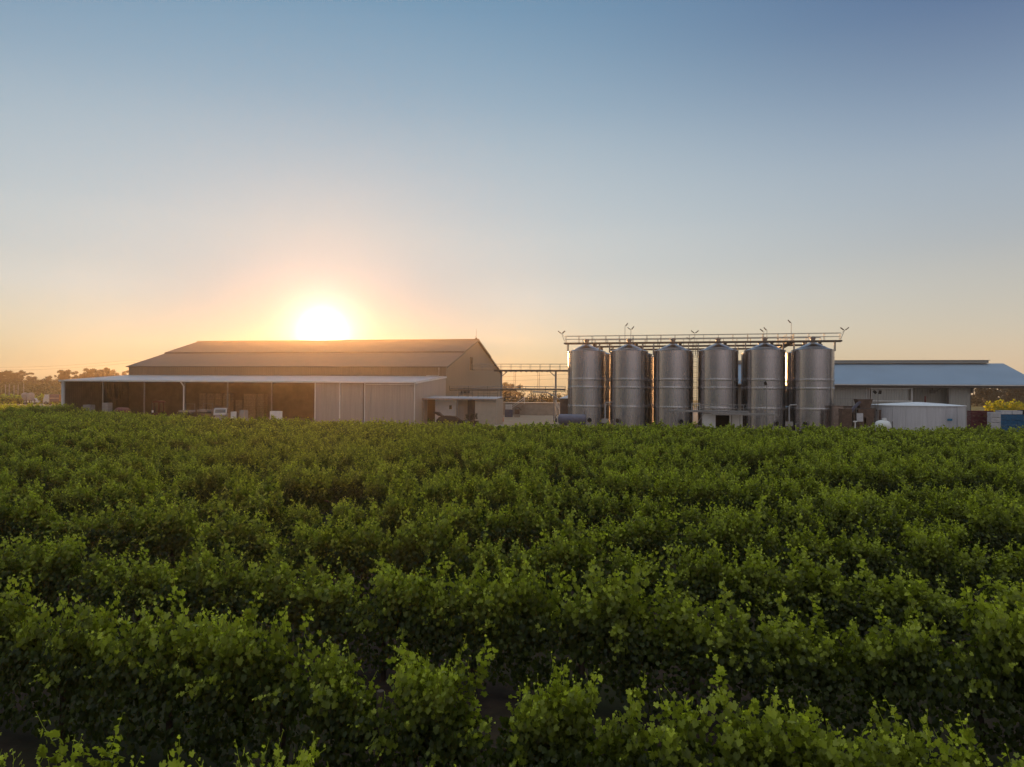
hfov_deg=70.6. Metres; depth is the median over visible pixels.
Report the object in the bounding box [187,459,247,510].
grapevine
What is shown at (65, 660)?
grapevine
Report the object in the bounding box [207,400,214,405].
storage bin
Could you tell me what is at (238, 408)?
storage bin
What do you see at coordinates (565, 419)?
fuel tank
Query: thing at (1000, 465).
grapevine
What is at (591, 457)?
grapevine
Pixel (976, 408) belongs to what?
ground
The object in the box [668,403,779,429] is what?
service platform
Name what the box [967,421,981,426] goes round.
harvest bin
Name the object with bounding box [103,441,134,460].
grapevine
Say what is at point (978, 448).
grapevine
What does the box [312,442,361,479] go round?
grapevine
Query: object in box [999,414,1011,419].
blue bin
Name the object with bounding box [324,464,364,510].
grapevine
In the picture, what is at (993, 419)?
pale bin
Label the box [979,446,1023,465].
grapevine
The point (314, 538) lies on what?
grapevine
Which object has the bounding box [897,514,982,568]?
grapevine
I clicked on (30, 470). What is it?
grapevine
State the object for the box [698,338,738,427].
steel tank
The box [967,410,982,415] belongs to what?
harvest bin
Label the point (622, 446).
grapevine
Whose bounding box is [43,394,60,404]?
old truck
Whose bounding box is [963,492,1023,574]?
grapevine
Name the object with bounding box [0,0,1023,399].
sky
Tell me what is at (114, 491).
grapevine
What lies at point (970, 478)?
grapevine
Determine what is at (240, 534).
grapevine
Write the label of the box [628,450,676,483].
grapevine
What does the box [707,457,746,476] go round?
grapevine
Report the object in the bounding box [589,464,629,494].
grapevine
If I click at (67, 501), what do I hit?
grapevine
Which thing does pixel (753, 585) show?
grapevine
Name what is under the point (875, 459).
grapevine
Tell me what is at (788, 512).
grapevine
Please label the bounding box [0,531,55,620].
grapevine
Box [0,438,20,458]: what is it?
grapevine
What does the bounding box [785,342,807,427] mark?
steel tank
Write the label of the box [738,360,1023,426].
blue roofed shed
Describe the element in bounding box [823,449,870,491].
grapevine
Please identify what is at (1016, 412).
crate
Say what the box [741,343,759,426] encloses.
steel tank
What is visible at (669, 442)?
grapevine
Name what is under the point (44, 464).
grapevine
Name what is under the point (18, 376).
tree
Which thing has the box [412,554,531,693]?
grapevine
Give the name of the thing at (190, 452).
grapevine
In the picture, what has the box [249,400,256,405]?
storage bin
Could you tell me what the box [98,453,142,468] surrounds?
grapevine
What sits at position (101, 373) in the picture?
tree
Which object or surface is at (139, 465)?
grapevine
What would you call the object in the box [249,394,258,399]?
storage bin
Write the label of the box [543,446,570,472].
grapevine
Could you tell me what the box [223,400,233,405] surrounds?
storage bin
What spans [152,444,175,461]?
grapevine
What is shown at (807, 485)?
grapevine
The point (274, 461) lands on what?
grapevine
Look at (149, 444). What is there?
grapevine
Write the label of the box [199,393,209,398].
storage bin
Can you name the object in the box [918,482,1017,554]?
grapevine
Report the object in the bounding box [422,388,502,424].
annex building
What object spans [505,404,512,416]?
liquid tote
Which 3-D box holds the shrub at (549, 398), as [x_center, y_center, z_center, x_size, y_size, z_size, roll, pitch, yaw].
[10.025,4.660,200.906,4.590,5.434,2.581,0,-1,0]
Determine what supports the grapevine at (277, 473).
on the vineyard soil
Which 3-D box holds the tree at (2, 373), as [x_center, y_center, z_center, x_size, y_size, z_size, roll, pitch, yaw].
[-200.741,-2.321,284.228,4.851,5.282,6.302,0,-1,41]
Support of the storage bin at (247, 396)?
on the storage bin at (247, 403)
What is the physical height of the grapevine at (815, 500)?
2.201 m
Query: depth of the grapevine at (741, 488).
27.47 m
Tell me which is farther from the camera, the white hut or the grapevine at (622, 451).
the white hut
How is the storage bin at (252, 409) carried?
on the storage bin at (254, 415)
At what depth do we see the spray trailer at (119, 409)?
110.49 m
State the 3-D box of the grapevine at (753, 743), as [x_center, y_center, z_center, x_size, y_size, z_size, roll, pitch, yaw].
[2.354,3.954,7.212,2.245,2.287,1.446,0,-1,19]
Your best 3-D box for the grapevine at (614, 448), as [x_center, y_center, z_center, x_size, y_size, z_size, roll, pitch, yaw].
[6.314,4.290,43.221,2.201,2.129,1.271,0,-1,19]
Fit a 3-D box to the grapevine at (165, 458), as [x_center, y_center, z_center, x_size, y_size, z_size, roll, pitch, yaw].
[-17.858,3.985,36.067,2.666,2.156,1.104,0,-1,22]
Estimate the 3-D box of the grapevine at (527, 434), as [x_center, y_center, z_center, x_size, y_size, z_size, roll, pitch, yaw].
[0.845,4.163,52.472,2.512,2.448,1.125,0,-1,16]
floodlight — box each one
[764,381,766,420]
[873,390,881,420]
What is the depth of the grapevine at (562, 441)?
47.85 m
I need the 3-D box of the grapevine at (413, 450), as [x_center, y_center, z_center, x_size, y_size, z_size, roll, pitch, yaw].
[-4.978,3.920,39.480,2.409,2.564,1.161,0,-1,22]
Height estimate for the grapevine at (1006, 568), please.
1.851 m
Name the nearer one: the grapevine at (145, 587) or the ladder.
the grapevine at (145, 587)
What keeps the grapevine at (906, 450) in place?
on the vineyard soil
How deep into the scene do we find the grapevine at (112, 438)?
45.85 m
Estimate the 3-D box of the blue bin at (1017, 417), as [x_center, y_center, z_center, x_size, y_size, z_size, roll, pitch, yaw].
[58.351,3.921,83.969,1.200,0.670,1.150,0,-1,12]
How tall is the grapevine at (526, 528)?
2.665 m
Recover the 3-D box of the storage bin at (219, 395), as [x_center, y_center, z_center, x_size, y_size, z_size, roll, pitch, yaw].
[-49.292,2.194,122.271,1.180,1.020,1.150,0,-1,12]
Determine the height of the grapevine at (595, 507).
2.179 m
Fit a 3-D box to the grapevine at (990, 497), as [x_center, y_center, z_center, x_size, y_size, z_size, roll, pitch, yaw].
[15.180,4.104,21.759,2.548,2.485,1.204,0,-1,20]
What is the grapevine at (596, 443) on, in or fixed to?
on the vineyard soil
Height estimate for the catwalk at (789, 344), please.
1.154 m
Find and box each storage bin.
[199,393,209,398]
[199,399,207,405]
[207,393,214,398]
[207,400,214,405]
[215,393,224,399]
[215,400,225,405]
[223,394,233,399]
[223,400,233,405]
[223,406,233,411]
[235,406,243,411]
[236,400,245,405]
[244,394,253,399]
[244,400,253,405]
[248,413,258,418]
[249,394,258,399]
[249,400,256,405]
[249,406,258,412]
[257,394,267,399]
[257,400,266,405]
[257,406,266,412]
[257,413,266,418]
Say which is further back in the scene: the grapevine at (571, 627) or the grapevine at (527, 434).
the grapevine at (527, 434)
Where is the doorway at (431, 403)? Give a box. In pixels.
[427,400,434,422]
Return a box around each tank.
[21,392,26,403]
[25,392,35,403]
[555,411,586,425]
[560,395,567,425]
[567,340,604,426]
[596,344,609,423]
[610,339,648,427]
[633,344,651,425]
[638,345,653,422]
[653,339,692,426]
[692,369,693,409]
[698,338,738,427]
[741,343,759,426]
[744,338,785,430]
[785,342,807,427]
[791,337,834,430]
[871,402,965,430]
[875,418,892,430]
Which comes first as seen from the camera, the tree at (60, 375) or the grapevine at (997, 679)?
the grapevine at (997, 679)
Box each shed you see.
[58,339,499,424]
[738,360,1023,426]
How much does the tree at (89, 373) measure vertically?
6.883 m
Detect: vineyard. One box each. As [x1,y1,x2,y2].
[0,380,551,401]
[0,401,1023,456]
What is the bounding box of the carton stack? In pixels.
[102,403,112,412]
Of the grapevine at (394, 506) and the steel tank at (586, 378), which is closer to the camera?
the grapevine at (394, 506)
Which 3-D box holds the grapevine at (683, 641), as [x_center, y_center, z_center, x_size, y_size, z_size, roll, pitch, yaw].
[2.713,3.914,10.772,2.832,2.445,1.208,0,-1,18]
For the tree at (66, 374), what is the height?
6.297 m
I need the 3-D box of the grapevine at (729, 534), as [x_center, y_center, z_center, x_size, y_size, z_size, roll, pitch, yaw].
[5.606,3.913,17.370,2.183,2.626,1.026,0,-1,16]
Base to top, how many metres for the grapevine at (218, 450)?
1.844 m
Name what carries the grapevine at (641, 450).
on the vineyard soil
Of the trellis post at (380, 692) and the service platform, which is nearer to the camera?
the trellis post at (380, 692)
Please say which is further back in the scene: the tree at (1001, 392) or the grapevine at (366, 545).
the tree at (1001, 392)
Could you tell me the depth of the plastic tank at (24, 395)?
207.17 m
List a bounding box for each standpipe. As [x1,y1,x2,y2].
[601,402,613,424]
[785,404,798,429]
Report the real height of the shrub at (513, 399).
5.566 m
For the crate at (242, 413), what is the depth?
103.51 m
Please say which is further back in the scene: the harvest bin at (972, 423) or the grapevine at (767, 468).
the harvest bin at (972, 423)
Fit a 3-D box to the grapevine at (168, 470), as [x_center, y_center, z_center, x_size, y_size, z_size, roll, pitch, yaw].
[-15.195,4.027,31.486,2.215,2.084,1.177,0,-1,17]
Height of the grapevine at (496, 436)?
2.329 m
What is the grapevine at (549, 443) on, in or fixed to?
on the vineyard soil
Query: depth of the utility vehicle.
103.00 m
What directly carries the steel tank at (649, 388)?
on the yard at (522, 419)
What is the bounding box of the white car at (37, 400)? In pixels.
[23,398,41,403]
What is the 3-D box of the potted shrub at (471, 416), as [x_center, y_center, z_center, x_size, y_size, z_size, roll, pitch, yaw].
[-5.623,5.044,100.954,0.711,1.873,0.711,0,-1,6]
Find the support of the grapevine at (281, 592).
on the vineyard soil
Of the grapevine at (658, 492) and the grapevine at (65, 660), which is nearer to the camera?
the grapevine at (65, 660)
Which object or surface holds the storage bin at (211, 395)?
on the storage bin at (211, 401)
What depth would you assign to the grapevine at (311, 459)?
33.29 m
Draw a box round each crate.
[83,405,94,411]
[231,411,236,417]
[239,410,247,420]
[270,411,281,418]
[995,410,1011,413]
[1008,410,1022,413]
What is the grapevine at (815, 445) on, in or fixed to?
on the vineyard soil
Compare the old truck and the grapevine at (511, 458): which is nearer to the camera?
the grapevine at (511, 458)
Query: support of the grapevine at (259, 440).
on the vineyard soil
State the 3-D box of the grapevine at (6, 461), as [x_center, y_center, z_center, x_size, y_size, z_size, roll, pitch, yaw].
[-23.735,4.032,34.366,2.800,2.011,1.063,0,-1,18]
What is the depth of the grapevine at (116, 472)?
27.85 m
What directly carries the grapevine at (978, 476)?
on the vineyard soil
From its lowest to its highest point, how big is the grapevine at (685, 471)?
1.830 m
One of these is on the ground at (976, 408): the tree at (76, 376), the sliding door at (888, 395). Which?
the tree at (76, 376)
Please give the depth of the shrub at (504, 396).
185.67 m
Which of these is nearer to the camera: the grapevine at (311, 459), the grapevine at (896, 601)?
the grapevine at (896, 601)
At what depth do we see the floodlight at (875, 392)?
85.93 m
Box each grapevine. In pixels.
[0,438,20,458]
[0,441,13,449]
[0,448,22,475]
[0,463,11,500]
[0,482,54,559]
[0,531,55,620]
[0,568,41,725]
[0,584,137,747]
[0,732,48,766]
[1,477,51,529]
[3,442,29,460]
[8,466,20,492]
[9,433,39,456]
[10,454,62,498]
[10,711,201,766]
[16,528,131,629]
[20,453,52,475]
[22,442,62,467]
[25,500,103,570]
[32,438,61,453]
[43,461,88,498]
[44,475,98,526]
[49,449,82,480]
[56,442,81,458]
[58,445,88,463]
[73,476,144,520]
[75,433,109,455]
[77,458,124,499]
[78,447,115,463]
[78,455,119,479]
[78,495,157,572]
[85,571,248,766]
[87,540,185,641]
[95,428,125,450]
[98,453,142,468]
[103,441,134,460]
[113,447,152,477]
[115,462,163,498]
[119,433,145,455]
[121,472,180,532]
[130,493,203,574]
[132,443,172,471]
[138,437,166,454]
[139,452,181,485]
[149,467,207,510]
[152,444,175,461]
[157,520,261,645]
[159,730,432,766]
[162,447,198,471]
[163,430,197,452]
[171,489,226,535]
[172,456,210,482]
[173,447,204,462]
[179,433,203,446]
[186,494,272,588]
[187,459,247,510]
[189,446,227,472]
[193,584,373,766]
[201,432,229,450]
[203,446,236,462]
[213,459,251,486]
[216,470,294,542]
[222,444,261,479]
[226,532,356,665]
[232,473,292,511]
[235,446,261,466]
[244,463,288,497]
[247,429,273,452]
[251,450,287,478]
[256,515,343,590]
[257,439,299,466]
[267,496,324,553]
[270,429,300,450]
[274,458,332,523]
[278,460,321,505]
[284,448,320,476]
[290,445,319,465]
[294,438,325,455]
[310,628,497,766]
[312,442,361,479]
[312,496,391,550]
[312,548,452,680]
[316,444,348,463]
[319,499,405,599]
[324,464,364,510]
[350,455,414,509]
[353,452,391,478]
[361,463,420,522]
[375,438,405,459]
[380,442,416,472]
[380,479,444,548]
[391,457,428,499]
[392,493,479,603]
[403,432,438,474]
[412,474,446,514]
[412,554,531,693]
[416,444,455,481]
[418,467,471,516]
[423,434,455,457]
[426,459,467,491]
[436,492,513,566]
[443,444,486,478]
[449,437,479,466]
[450,472,488,515]
[461,453,514,491]
[461,465,528,524]
[467,436,488,452]
[467,523,563,621]
[477,651,667,766]
[482,447,518,475]
[484,425,508,442]
[488,466,541,502]
[494,440,533,465]
[494,551,658,708]
[495,481,576,565]
[504,459,548,484]
[508,436,544,453]
[509,426,535,442]
[516,461,592,529]
[518,454,559,490]
[526,445,566,485]
[538,480,587,514]
[540,517,643,619]
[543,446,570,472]
[544,433,576,455]
[551,435,580,446]
[556,456,602,492]
[564,448,604,485]
[565,513,638,569]
[566,439,607,465]
[576,463,640,517]
[576,487,639,548]
[582,434,607,451]
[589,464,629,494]
[591,454,636,482]
[596,447,630,467]
[596,451,633,473]
[603,439,632,458]
[608,439,631,449]
[609,559,797,724]
[621,500,712,576]
[621,537,739,638]
[627,466,692,532]
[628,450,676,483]
[629,460,682,515]
[630,445,668,463]
[631,438,663,460]
[632,429,657,445]
[632,434,661,448]
[636,488,701,558]
[637,646,852,766]
[639,446,673,471]
[656,433,678,443]
[659,433,685,448]
[661,440,695,460]
[668,443,704,468]
[669,451,711,475]
[671,462,716,483]
[681,461,739,514]
[683,434,706,450]
[684,467,744,522]
[688,434,718,458]
[688,500,764,545]
[699,493,791,593]
[700,440,744,471]
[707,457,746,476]
[717,437,748,454]
[724,439,767,477]
[725,467,766,496]
[725,476,776,520]
[730,538,845,649]
[731,472,803,526]
[732,440,773,482]
[746,437,779,455]
[752,490,831,563]
[753,456,808,489]
[753,588,908,740]
[761,438,798,466]
[767,471,831,519]
[769,438,801,452]
[771,451,807,478]
[782,510,874,598]
[783,444,813,458]
[785,452,830,494]
[788,433,818,449]
[793,447,821,466]
[798,435,833,452]
[801,479,871,543]
[804,451,864,495]
[806,445,848,465]
[810,445,835,456]
[811,694,1023,766]
[812,552,961,659]
[815,487,906,573]
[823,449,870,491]
[826,480,880,517]
[832,435,863,452]
[835,444,865,464]
[845,445,874,464]
[850,460,902,504]
[851,484,923,546]
[853,447,889,481]
[860,445,885,455]
[861,517,973,615]
[871,449,900,463]
[871,457,920,498]
[879,475,946,515]
[882,447,912,461]
[882,572,1023,764]
[886,455,935,468]
[890,454,964,499]
[892,438,927,459]
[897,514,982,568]
[905,451,940,467]
[912,443,955,460]
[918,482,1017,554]
[918,569,1023,668]
[920,459,963,502]
[923,446,944,456]
[926,449,984,473]
[927,453,964,480]
[939,481,1008,530]
[947,442,987,463]
[951,538,1023,613]
[954,439,994,458]
[959,460,1012,494]
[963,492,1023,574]
[967,455,1022,491]
[967,482,1023,553]
[978,456,1013,473]
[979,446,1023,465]
[983,481,1023,513]
[993,447,1018,459]
[993,462,1023,498]
[1008,458,1023,475]
[1010,459,1023,492]
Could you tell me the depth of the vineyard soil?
11.17 m
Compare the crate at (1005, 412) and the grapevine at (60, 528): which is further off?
the crate at (1005, 412)
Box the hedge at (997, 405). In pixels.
[983,399,1023,417]
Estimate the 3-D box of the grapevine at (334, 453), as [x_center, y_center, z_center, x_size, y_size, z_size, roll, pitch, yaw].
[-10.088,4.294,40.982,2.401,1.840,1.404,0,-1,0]
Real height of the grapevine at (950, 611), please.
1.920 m
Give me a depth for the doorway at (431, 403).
110.21 m
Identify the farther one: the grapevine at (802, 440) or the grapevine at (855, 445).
the grapevine at (802, 440)
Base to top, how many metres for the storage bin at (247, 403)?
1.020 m
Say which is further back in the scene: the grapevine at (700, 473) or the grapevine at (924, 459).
the grapevine at (924, 459)
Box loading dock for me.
[503,397,559,414]
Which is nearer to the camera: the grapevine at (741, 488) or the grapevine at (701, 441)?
the grapevine at (741, 488)
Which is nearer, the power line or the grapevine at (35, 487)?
the grapevine at (35, 487)
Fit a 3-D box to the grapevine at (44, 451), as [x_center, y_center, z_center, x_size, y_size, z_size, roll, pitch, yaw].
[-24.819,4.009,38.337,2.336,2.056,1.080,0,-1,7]
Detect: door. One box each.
[459,406,463,419]
[470,357,472,369]
[870,388,911,403]
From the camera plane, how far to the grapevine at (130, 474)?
27.37 m
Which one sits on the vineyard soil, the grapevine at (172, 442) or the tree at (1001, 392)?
the grapevine at (172, 442)
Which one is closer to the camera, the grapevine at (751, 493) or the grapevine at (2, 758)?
the grapevine at (2, 758)
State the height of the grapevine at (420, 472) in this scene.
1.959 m
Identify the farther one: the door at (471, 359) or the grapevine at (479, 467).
the door at (471, 359)
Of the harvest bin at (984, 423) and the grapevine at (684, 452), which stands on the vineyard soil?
the grapevine at (684, 452)
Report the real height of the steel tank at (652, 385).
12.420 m
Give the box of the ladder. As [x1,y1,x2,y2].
[692,344,697,408]
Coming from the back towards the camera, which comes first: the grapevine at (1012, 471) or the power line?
the power line
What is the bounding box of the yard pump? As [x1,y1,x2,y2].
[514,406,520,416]
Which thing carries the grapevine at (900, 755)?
on the vineyard soil
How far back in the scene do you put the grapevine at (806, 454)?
39.91 m
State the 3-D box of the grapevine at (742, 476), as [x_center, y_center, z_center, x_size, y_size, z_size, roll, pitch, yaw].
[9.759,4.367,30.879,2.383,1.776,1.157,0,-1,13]
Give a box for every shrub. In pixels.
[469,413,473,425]
[502,391,511,401]
[505,392,518,401]
[516,391,527,401]
[527,387,536,401]
[534,393,547,401]
[544,393,554,401]
[971,396,981,406]
[980,396,991,406]
[989,394,998,402]
[999,395,1012,404]
[1009,394,1020,404]
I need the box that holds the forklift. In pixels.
[151,401,165,415]
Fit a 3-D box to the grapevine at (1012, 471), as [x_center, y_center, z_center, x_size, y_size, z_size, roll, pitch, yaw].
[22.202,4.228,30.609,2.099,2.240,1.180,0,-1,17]
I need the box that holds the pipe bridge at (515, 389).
[449,386,565,421]
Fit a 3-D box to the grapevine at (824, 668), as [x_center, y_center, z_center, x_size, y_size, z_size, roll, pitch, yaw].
[4.506,4.048,10.322,2.041,2.196,1.099,0,-1,19]
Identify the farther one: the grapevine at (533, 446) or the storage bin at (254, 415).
the storage bin at (254, 415)
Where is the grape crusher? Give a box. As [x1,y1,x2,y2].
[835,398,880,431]
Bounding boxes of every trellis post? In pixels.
[376,689,383,766]
[580,637,584,696]
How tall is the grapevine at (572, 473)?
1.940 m
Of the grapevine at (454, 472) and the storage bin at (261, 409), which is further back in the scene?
the storage bin at (261, 409)
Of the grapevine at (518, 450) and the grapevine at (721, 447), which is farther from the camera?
the grapevine at (721, 447)
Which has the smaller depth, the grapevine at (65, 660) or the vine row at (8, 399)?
the grapevine at (65, 660)
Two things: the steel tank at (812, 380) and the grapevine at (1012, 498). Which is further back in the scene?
the steel tank at (812, 380)
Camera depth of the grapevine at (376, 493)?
24.11 m
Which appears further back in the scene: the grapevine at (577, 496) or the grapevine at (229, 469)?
the grapevine at (229, 469)
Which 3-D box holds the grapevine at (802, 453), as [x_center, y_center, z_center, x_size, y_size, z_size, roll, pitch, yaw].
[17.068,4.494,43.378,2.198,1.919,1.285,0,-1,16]
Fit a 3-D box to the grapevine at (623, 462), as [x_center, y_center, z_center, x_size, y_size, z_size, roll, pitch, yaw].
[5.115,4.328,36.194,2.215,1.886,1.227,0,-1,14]
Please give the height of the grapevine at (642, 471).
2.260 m
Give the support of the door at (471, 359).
in the shed at (396, 380)
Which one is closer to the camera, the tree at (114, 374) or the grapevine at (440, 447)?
the grapevine at (440, 447)
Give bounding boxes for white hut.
[702,413,742,428]
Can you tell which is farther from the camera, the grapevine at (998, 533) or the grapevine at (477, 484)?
the grapevine at (477, 484)
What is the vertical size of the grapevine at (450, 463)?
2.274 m
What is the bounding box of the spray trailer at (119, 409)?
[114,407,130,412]
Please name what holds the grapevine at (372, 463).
on the vineyard soil
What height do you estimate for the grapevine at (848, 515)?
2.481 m
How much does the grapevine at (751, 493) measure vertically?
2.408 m
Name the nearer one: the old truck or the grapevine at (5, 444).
the grapevine at (5, 444)
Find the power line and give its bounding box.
[42,360,559,376]
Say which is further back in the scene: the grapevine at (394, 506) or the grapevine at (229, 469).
the grapevine at (229, 469)
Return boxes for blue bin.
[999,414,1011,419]
[1000,420,1011,425]
[1007,420,1022,425]
[1009,414,1022,419]
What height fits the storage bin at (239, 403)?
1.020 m
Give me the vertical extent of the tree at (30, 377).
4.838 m
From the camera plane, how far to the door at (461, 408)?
108.95 m
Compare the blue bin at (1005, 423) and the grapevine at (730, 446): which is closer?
the grapevine at (730, 446)
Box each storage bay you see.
[831,405,842,426]
[838,408,851,428]
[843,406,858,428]
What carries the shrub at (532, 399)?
on the yard at (522, 419)
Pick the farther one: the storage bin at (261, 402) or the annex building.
the storage bin at (261, 402)
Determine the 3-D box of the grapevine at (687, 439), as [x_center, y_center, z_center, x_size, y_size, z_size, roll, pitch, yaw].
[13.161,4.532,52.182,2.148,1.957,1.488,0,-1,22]
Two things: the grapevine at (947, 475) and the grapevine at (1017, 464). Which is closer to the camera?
the grapevine at (947, 475)
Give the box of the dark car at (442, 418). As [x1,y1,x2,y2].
[433,411,466,425]
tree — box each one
[0,371,6,379]
[4,370,18,379]
[11,370,25,380]
[22,372,36,380]
[54,369,64,379]
[62,369,71,379]
[71,371,81,378]
[83,369,99,377]
[97,370,103,376]
[102,367,115,376]
[110,372,126,375]
[502,381,522,398]
[971,388,996,405]
[976,388,1007,405]
[999,388,1023,399]
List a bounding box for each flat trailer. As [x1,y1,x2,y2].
[178,404,195,417]
[197,403,212,413]
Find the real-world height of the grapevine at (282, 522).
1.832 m
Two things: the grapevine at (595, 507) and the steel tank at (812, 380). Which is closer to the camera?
the grapevine at (595, 507)
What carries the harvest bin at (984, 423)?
on the harvest bin
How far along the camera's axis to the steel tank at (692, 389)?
105.21 m
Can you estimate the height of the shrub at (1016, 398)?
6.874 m
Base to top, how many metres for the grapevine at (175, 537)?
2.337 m
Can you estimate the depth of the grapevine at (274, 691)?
8.84 m
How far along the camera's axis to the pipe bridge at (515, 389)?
118.90 m
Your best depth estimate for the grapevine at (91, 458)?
37.16 m
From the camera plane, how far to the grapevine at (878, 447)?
45.13 m
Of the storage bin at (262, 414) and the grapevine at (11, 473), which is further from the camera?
the storage bin at (262, 414)
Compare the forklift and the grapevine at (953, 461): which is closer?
the grapevine at (953, 461)
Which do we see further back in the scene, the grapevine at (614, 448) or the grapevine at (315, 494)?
the grapevine at (614, 448)
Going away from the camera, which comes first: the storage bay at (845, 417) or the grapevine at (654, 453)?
the grapevine at (654, 453)
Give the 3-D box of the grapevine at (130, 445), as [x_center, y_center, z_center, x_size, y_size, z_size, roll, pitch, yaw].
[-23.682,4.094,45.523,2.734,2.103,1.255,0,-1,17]
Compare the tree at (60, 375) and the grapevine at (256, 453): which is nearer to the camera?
the grapevine at (256, 453)
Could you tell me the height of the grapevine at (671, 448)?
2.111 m
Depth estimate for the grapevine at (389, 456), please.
35.84 m
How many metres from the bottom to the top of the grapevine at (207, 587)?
2.502 m
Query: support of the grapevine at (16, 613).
on the vineyard soil
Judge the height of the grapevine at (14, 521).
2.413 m
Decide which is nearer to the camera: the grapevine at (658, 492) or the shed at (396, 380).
the grapevine at (658, 492)
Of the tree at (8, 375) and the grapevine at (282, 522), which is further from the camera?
the tree at (8, 375)
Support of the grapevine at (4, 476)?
on the vineyard soil
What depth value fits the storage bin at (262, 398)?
119.83 m
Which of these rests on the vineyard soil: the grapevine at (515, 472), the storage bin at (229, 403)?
the grapevine at (515, 472)
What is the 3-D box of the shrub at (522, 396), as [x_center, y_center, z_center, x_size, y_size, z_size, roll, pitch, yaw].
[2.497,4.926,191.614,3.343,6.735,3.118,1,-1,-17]
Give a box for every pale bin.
[987,412,1000,416]
[987,417,1000,422]
[988,423,1000,427]
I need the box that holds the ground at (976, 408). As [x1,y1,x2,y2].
[0,383,1023,410]
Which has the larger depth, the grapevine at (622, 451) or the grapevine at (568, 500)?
the grapevine at (622, 451)
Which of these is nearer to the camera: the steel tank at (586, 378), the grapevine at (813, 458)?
the grapevine at (813, 458)
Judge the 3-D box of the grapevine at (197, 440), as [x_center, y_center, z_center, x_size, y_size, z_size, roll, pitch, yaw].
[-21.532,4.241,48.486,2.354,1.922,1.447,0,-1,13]
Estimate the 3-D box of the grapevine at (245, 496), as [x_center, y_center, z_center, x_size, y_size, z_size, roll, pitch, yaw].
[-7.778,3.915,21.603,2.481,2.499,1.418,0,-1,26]
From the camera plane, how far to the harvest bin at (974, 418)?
83.94 m
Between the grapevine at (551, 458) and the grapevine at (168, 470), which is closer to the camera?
the grapevine at (168, 470)
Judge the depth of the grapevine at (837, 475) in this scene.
29.65 m
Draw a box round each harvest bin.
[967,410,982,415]
[967,416,982,420]
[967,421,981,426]
[980,421,992,426]
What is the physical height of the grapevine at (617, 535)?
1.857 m
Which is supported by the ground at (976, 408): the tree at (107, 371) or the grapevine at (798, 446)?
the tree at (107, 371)
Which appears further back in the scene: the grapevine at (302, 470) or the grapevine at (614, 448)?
the grapevine at (614, 448)
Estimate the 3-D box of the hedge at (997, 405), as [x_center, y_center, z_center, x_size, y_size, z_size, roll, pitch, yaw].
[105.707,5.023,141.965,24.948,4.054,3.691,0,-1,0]
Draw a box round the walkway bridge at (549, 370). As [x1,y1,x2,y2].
[494,364,567,416]
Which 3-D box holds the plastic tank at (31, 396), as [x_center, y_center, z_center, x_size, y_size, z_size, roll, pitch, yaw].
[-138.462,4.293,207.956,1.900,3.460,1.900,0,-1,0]
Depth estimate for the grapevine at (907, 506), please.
22.68 m
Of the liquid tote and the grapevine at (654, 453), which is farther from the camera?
the liquid tote
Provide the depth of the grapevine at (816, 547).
16.70 m
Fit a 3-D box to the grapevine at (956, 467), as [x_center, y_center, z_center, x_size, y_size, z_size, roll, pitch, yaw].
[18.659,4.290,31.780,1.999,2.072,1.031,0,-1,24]
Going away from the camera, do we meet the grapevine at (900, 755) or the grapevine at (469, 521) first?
the grapevine at (900, 755)
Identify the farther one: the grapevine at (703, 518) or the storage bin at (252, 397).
the storage bin at (252, 397)
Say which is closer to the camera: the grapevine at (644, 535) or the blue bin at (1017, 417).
the grapevine at (644, 535)
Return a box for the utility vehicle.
[213,408,227,420]
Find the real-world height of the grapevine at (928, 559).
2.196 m
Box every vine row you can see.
[0,393,23,403]
[4,393,56,403]
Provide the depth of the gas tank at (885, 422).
82.54 m
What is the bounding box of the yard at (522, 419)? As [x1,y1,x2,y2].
[0,403,790,429]
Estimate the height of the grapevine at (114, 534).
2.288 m
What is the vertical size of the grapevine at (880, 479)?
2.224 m
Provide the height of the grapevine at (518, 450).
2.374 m
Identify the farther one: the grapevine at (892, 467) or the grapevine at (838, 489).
the grapevine at (892, 467)
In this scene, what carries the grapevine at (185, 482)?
on the vineyard soil
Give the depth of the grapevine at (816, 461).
33.17 m
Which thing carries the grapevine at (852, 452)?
on the vineyard soil
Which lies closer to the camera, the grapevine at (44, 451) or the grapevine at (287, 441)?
the grapevine at (44, 451)
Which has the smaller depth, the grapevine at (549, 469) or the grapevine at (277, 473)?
the grapevine at (277, 473)
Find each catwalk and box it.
[564,333,841,352]
[582,337,822,354]
[610,343,749,357]
[776,334,792,347]
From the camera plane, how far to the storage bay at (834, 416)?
90.98 m
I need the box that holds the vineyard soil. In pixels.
[0,463,1023,766]

